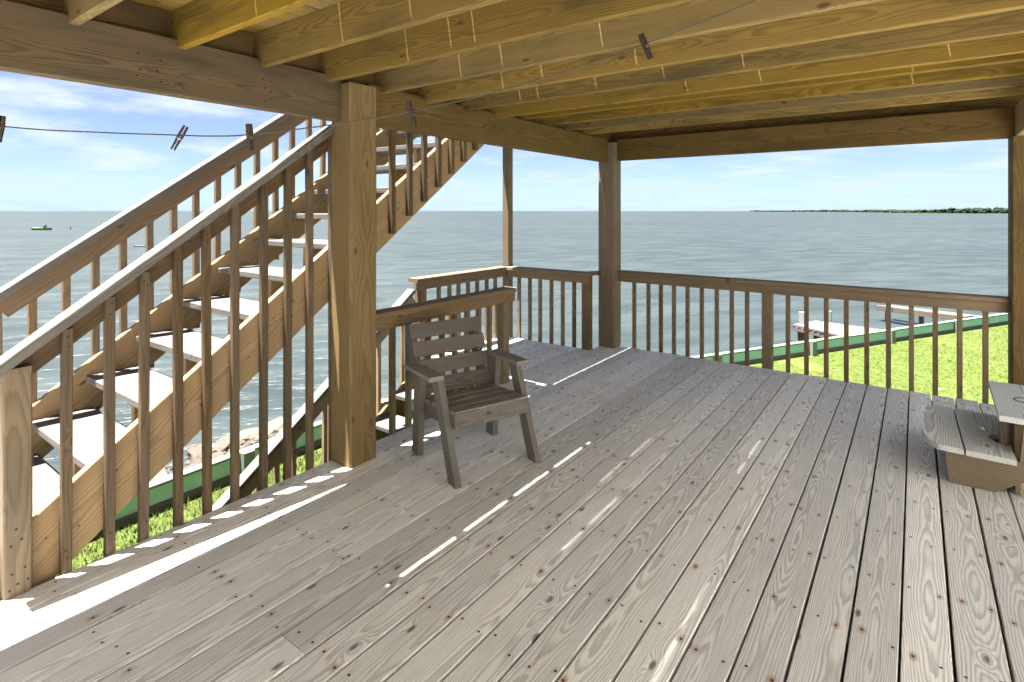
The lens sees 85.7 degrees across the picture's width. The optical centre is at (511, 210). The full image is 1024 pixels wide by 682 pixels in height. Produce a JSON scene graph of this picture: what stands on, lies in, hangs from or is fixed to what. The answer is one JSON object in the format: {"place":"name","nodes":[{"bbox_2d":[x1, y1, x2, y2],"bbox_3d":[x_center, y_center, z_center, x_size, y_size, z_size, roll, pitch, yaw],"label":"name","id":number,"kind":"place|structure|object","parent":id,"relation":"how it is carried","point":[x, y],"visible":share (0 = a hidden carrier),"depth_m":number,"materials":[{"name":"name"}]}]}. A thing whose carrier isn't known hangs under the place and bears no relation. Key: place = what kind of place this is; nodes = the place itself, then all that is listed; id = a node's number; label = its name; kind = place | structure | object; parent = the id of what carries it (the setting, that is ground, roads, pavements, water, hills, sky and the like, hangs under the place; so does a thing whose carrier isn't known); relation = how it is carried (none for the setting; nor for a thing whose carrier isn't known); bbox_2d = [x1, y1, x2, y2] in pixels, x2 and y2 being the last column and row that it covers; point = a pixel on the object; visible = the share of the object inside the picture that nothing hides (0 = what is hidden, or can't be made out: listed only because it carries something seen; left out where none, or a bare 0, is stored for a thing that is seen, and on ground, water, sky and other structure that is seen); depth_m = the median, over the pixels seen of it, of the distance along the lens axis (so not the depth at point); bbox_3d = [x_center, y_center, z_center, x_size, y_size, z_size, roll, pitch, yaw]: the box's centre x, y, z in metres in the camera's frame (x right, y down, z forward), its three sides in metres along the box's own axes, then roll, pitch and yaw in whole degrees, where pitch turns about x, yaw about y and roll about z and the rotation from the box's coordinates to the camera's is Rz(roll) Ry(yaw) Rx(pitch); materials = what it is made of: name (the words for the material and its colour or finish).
{"place":"outdoors","nodes":[
{"label":"outdoors","id":0,"kind":"place"},
{"bbox_2d":[55,414,412,577],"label":"lawn grass","id":1,"kind":"structure","parent":0,"point":[157,523],"depth_m":4.89,"materials":[{"name":"green plant"}]},
{"bbox_2d":[0,211,1007,473],"bbox_3d":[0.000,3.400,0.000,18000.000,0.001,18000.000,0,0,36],"label":"water","id":2,"kind":"structure","parent":0,"point":[940,253],"depth_m":35.66,"materials":[{"name":"liquid"}]},
{"bbox_2d":[31,227,51,229],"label":"skiff","id":3,"kind":"object","parent":2,"relation":"on","point":[35,228],"visible":0.78,"depth_m":97.32,"materials":[{"name":"green"}]},
{"bbox_2d":[793,311,879,340],"bbox_3d":[7.045,3.135,12.087,1.303,1.730,1.271,0,0,-25],"label":"dock","id":4,"kind":"object","parent":2,"relation":"in","point":[816,329],"visible":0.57,"depth_m":12.12,"materials":[{"name":"grey wood"}]},
{"bbox_2d":[0,71,1007,210],"label":"sky","id":5,"kind":"structure","parent":0,"point":[40,170],"materials":[{"name":"blue"}]},
{"bbox_2d":[57,324,1007,681],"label":"lawn","id":6,"kind":"structure","parent":0,"point":[901,366],"depth_m":9.74,"materials":[{"name":"green plant"}]},
{"bbox_2d":[212,289,433,510],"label":"staircase","id":7,"kind":"structure","parent":6,"relation":"on","point":[249,479],"depth_m":4.63,"materials":[{"name":"beige wood"}]},
{"bbox_2d":[503,147,512,336],"bbox_3d":[-0.052,1.100,6.661,0.092,3.800,0.092,0,0,36],"label":"support post","id":8,"kind":"object","parent":6,"relation":"on","point":[507,208],"visible":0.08,"depth_m":6.63,"materials":[{"name":"brown wood"}]},
{"bbox_2d":[0,337,1023,681],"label":"deck","id":9,"kind":"structure","parent":6,"relation":"on","point":[658,517],"depth_m":2.37,"materials":[{"name":"grey wood"}]},
{"bbox_2d":[0,114,483,600],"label":"staircase","id":10,"kind":"structure","parent":9,"relation":"on","point":[53,522],"depth_m":2.92,"materials":[{"name":"beige wood"}]},
{"bbox_2d":[332,82,375,467],"bbox_3d":[-0.957,0.375,3.344,0.192,2.248,0.198,0,0,36],"label":"support post","id":11,"kind":"object","parent":9,"relation":"on","point":[353,294],"visible":0.92,"depth_m":3.27,"materials":[{"name":"brown wood"}]},
{"bbox_2d":[0,0,1023,161],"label":"deck","id":12,"kind":"structure","parent":11,"relation":"on","point":[763,76],"depth_m":2.85,"materials":[{"name":"brown wood"}]},
{"bbox_2d":[3,0,757,136],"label":"clothesline","id":13,"kind":"object","parent":12,"relation":"attached to","point":[392,114],"visible":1,"depth_m":1.65,"materials":[{"name":"metal"}]},
{"bbox_2d":[0,115,5,142],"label":"clothespin","id":14,"kind":"object","parent":13,"relation":"attached to","point":[2,122],"visible":1,"depth_m":1.65,"materials":[{"name":"brown wood"}]},
{"bbox_2d":[170,125,188,150],"bbox_3d":[-0.994,-0.218,1.650,0.055,0.078,0.019,0,0,-3],"label":"clothespin","id":15,"kind":"object","parent":13,"relation":"attached to","point":[178,138],"visible":1,"depth_m":1.65,"materials":[{"name":"brown wood"}]},
{"bbox_2d":[245,123,253,150],"bbox_3d":[-0.783,-0.220,1.650,0.017,0.081,0.018,0,0,30],"label":"clothespin","id":16,"kind":"object","parent":13,"relation":"attached to","point":[249,136],"visible":1,"depth_m":1.65,"materials":[{"name":"brown wood"}]},
{"bbox_2d":[406,100,416,127],"bbox_3d":[-0.300,-0.289,1.649,0.029,0.081,0.020,0,0,19],"label":"clothespin","id":17,"kind":"object","parent":13,"relation":"attached to","point":[410,109],"visible":1,"depth_m":1.64,"materials":[{"name":"brown wood"}]},
{"bbox_2d":[638,33,652,59],"bbox_3d":[0.400,-0.492,1.650,0.045,0.080,0.016,0,0,-2],"label":"clothespin","id":18,"kind":"object","parent":13,"relation":"attached to","point":[646,46],"visible":1,"depth_m":1.65,"materials":[{"name":"brown wood"}]},
{"bbox_2d":[376,286,516,434],"bbox_3d":[-0.508,1.232,4.163,0.154,1.136,1.649,0,0,36],"label":"deck railing","id":19,"kind":"object","parent":9,"relation":"attached to","point":[391,319],"visible":0.41,"depth_m":4.05,"materials":[{"name":"brown wood"}]},
{"bbox_2d":[408,266,507,359],"bbox_3d":[-0.539,1.232,6.030,0.150,1.136,1.498,0,0,36],"label":"deck railing","id":20,"kind":"object","parent":9,"relation":"attached to","point":[422,284],"visible":0.52,"depth_m":5.93,"materials":[{"name":"brown wood"}]},
{"bbox_2d":[405,316,540,488],"bbox_3d":[-0.284,1.116,3.459,0.692,0.768,0.782,0,0,-34],"label":"armchair","id":21,"kind":"object","parent":9,"relation":"on","point":[489,401],"visible":1,"depth_m":3.42,"materials":[{"name":"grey wood"}]},
{"bbox_2d":[506,266,604,350],"bbox_3d":[0.490,1.207,6.326,1.172,1.086,0.302,0,0,36],"label":"deck railing","id":22,"kind":"object","parent":9,"relation":"attached to","point":[584,278],"visible":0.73,"depth_m":6.17,"materials":[{"name":"brown wood"}]},
{"bbox_2d":[599,142,620,347],"bbox_3d":[1.089,0.375,6.154,0.196,2.248,0.180,0,0,36],"label":"support post","id":23,"kind":"object","parent":9,"relation":"on","point":[610,250],"visible":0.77,"depth_m":6.08,"materials":[{"name":"brown wood"}]},
{"bbox_2d":[618,270,1009,403],"bbox_3d":[2.514,1.232,5.198,3.232,1.136,0.145,0,0,36],"label":"deck railing","id":24,"kind":"object","parent":9,"relation":"attached to","point":[936,300],"visible":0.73,"depth_m":4.96,"materials":[{"name":"brown wood"}]},
{"bbox_2d":[922,381,1023,494],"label":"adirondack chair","id":25,"kind":"object","parent":9,"relation":"on","point":[983,451],"visible":1,"depth_m":3.02,"materials":[{"name":"wood"}]},
{"bbox_2d":[1008,135,1023,384],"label":"support post","id":26,"kind":"object","parent":9,"relation":"on","point":[1016,256],"visible":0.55,"depth_m":4.12,"materials":[{"name":"brown wood"}]},
{"bbox_2d":[94,313,1007,537],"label":"seawall","id":27,"kind":"object","parent":6,"relation":"on","point":[160,494],"visible":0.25,"depth_m":7.39,"materials":[{"name":"green wood"}]},
{"bbox_2d":[748,211,1007,213],"bbox_3d":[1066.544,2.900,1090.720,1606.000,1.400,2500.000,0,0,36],"label":"shore","id":28,"kind":"structure","parent":0,"point":[934,213],"depth_m":672.69,"materials":[{"name":"green plant"}]},
{"bbox_2d":[750,207,1007,212],"bbox_3d":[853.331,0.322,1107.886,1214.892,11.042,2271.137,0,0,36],"label":"wood","id":29,"kind":"object","parent":28,"relation":"on","point":[979,210],"visible":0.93,"depth_m":763.25,"materials":[{"name":"green plant"}]},
{"bbox_2d":[754,327,1007,403],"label":"lawn grass","id":30,"kind":"structure","parent":0,"point":[971,393],"depth_m":9.99,"materials":[{"name":"green plant"}]},
{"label":"shore bank","id":31,"kind":"structure","parent":0,"visible":0},
{"bbox_2d":[151,466,167,480],"bbox_3d":[-4.261,3.203,6.542,0.366,0.224,0.525,3,12,-31],"label":"rock","id":32,"kind":"object","parent":31,"relation":"on","point":[163,472],"visible":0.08,"depth_m":6.54,"materials":[{"name":"stone"}]},
{"bbox_2d":[167,456,215,475],"bbox_3d":[-3.827,3.124,6.652,0.605,0.146,0.323,-16,-4,-18],"label":"rock","id":33,"kind":"object","parent":31,"relation":"on","point":[189,466],"visible":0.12,"depth_m":6.59,"materials":[{"name":"stone"}]},
{"bbox_2d":[191,460,201,466],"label":"rock","id":34,"kind":"object","parent":31,"relation":"on","point":[197,462],"visible":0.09,"depth_m":6.50,"materials":[{"name":"stone"}]},
{"bbox_2d":[186,443,213,457],"bbox_3d":[-4.220,3.319,7.507,0.523,0.134,0.315,14,23,25],"label":"rock","id":35,"kind":"object","parent":31,"relation":"on","point":[194,447],"visible":0.21,"depth_m":7.56,"materials":[{"name":"stone"}]},
{"bbox_2d":[188,449,217,456],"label":"rock","id":36,"kind":"object","parent":31,"relation":"on","point":[195,452],"visible":0.28,"depth_m":7.13,"materials":[{"name":"stone"}]},
{"bbox_2d":[188,451,225,465],"bbox_3d":[-3.927,3.200,7.071,0.397,0.198,0.403,-5,-7,29],"label":"rock","id":37,"kind":"object","parent":31,"relation":"on","point":[193,459],"visible":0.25,"depth_m":6.98,"materials":[{"name":"stone"}]},
{"bbox_2d":[166,432,276,472],"bbox_3d":[3.530,3.263,10.757,23.375,0.947,4.338,0,0,-31],"label":"loose rubble","id":38,"kind":"object","parent":31,"relation":"on","point":[252,442],"depth_m":7.66,"materials":[{"name":"stone"}]},
{"bbox_2d":[213,433,229,451],"bbox_3d":[-4.044,3.329,7.787,0.252,0.180,0.495,-5,10,-7],"label":"rock","id":39,"kind":"object","parent":31,"relation":"on","point":[223,442],"visible":0.4,"depth_m":7.72,"materials":[{"name":"stone"}]},
{"bbox_2d":[225,445,248,454],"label":"rock","id":40,"kind":"object","parent":31,"relation":"on","point":[241,447],"visible":0.21,"depth_m":7.02,"materials":[{"name":"stone"}]},
{"bbox_2d":[240,427,258,445],"bbox_3d":[-3.906,3.338,8.086,0.454,0.216,0.367,-17,6,-6],"label":"rock","id":41,"kind":"object","parent":31,"relation":"on","point":[248,435],"visible":0.39,"depth_m":8.05,"materials":[{"name":"stone"}]},
{"bbox_2d":[254,416,282,442],"bbox_3d":[-3.537,3.268,8.109,0.479,0.209,0.419,-17,23,-31],"label":"rock","id":42,"kind":"object","parent":31,"relation":"on","point":[275,423],"visible":0.38,"depth_m":8.12,"materials":[{"name":"stone"}]},
{"bbox_2d":[876,303,977,324],"bbox_3d":[12.063,3.349,16.090,0.689,1.102,2.499,0,0,-22],"label":"old pier timber","id":43,"kind":"object","parent":31,"relation":"on","point":[921,313],"visible":0.44,"depth_m":15.96,"materials":[{"name":"grey wood"}]}
]}

